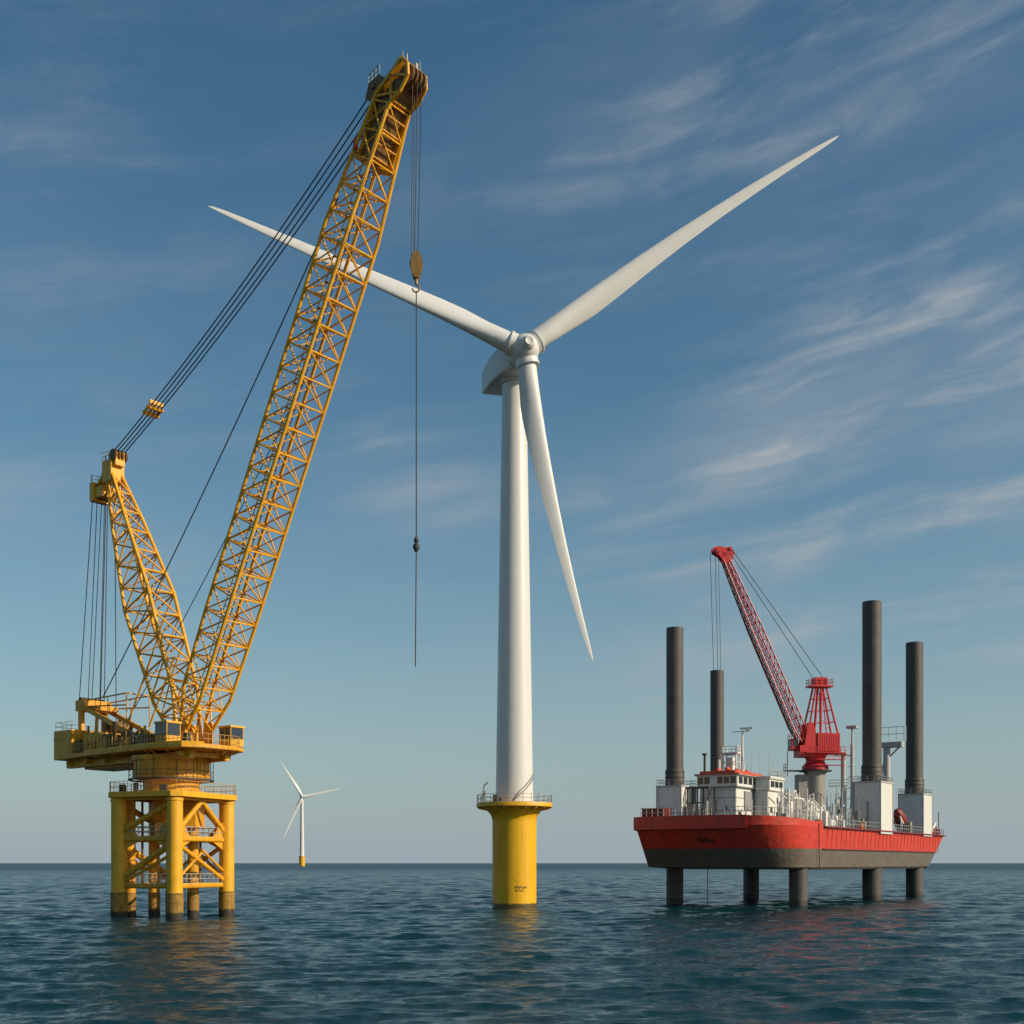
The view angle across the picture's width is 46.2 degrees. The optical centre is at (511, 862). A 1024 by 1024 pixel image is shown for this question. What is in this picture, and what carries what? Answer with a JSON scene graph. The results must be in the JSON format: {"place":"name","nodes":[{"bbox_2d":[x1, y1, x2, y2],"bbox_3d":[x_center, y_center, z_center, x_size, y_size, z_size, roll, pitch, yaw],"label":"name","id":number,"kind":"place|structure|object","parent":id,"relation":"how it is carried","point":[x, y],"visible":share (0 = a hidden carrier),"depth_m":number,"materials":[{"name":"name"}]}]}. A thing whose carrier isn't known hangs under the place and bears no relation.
{"place":"outdoors","nodes":[
{"label":"outdoors","id":0,"kind":"place"},
{"bbox_2d":[0,863,1023,1023],"bbox_3d":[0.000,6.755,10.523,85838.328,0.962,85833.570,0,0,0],"label":"sea","id":1,"kind":"structure","parent":0,"point":[425,943],"depth_m":93.70,"materials":[{"name":"teal liquid"}]},
{"bbox_2d":[108,779,236,919],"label":"jacket platform","id":2,"kind":"structure","parent":1,"relation":"in","point":[175,819],"depth_m":145.01,"materials":[{"name":"yellow paint"}]},
{"bbox_2d":[53,51,427,791],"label":"lattice crane","id":3,"kind":"object","parent":2,"relation":"on","point":[183,749],"visible":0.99,"depth_m":141.19,"materials":[{"name":"yellow metal"}]},
{"bbox_2d":[410,251,422,292],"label":"hook block","id":4,"kind":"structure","parent":3,"relation":"hanging from","point":[416,264],"depth_m":122.80,"materials":[{"name":"gold metal"}]},
{"bbox_2d":[413,292,419,666],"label":"lifting sling","id":5,"kind":"object","parent":4,"relation":"hanging from","point":[416,546],"visible":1,"depth_m":123.12,"materials":[{"name":"metal"}]},
{"bbox_2d":[280,761,339,865],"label":"wind turbine","id":6,"kind":"object","parent":1,"relation":"in","point":[300,803],"visible":1,"depth_m":2595.64,"materials":[{"name":"white paint"}]},
{"bbox_2d":[209,135,838,908],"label":"wind turbine","id":7,"kind":"object","parent":1,"relation":"in","point":[511,379],"visible":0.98,"depth_m":177.24,"materials":[{"name":"white paint"}]},
{"bbox_2d":[634,600,945,906],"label":"jackup vessel","id":8,"kind":"object","parent":1,"relation":"in","point":[749,823],"visible":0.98,"depth_m":195.54,"materials":[{"name":"metal"}]},
{"bbox_2d":[642,807,671,816],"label":"railing","id":9,"kind":"object","parent":8,"relation":"on","point":[651,812],"visible":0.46,"depth_m":188.10,"materials":[{"name":"metal"}]},
{"bbox_2d":[710,546,845,806],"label":"pedestal crane","id":10,"kind":"object","parent":8,"relation":"on","point":[813,748],"visible":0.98,"depth_m":210.66,"materials":[{"name":"metal"}]},
{"bbox_2d":[829,725,858,827],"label":"access tower","id":11,"kind":"structure","parent":8,"relation":"on","point":[843,779],"depth_m":213.66,"materials":[{"name":"grey metal"}]},
{"bbox_2d":[893,808,907,831],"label":"lifeboat","id":12,"kind":"object","parent":8,"relation":"on","point":[900,817],"visible":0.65,"depth_m":229.90,"materials":[{"name":"red plastic"}]},
{"bbox_2d":[0,0,1023,862],"label":"sky","id":13,"kind":"structure","parent":0,"point":[823,385],"materials":[{"name":"blue"}]},
{"bbox_2d":[882,726,905,781],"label":"access tower","id":14,"kind":"structure","parent":0,"point":[886,746],"depth_m":227.37,"materials":[{"name":"grey metal"}]}
]}

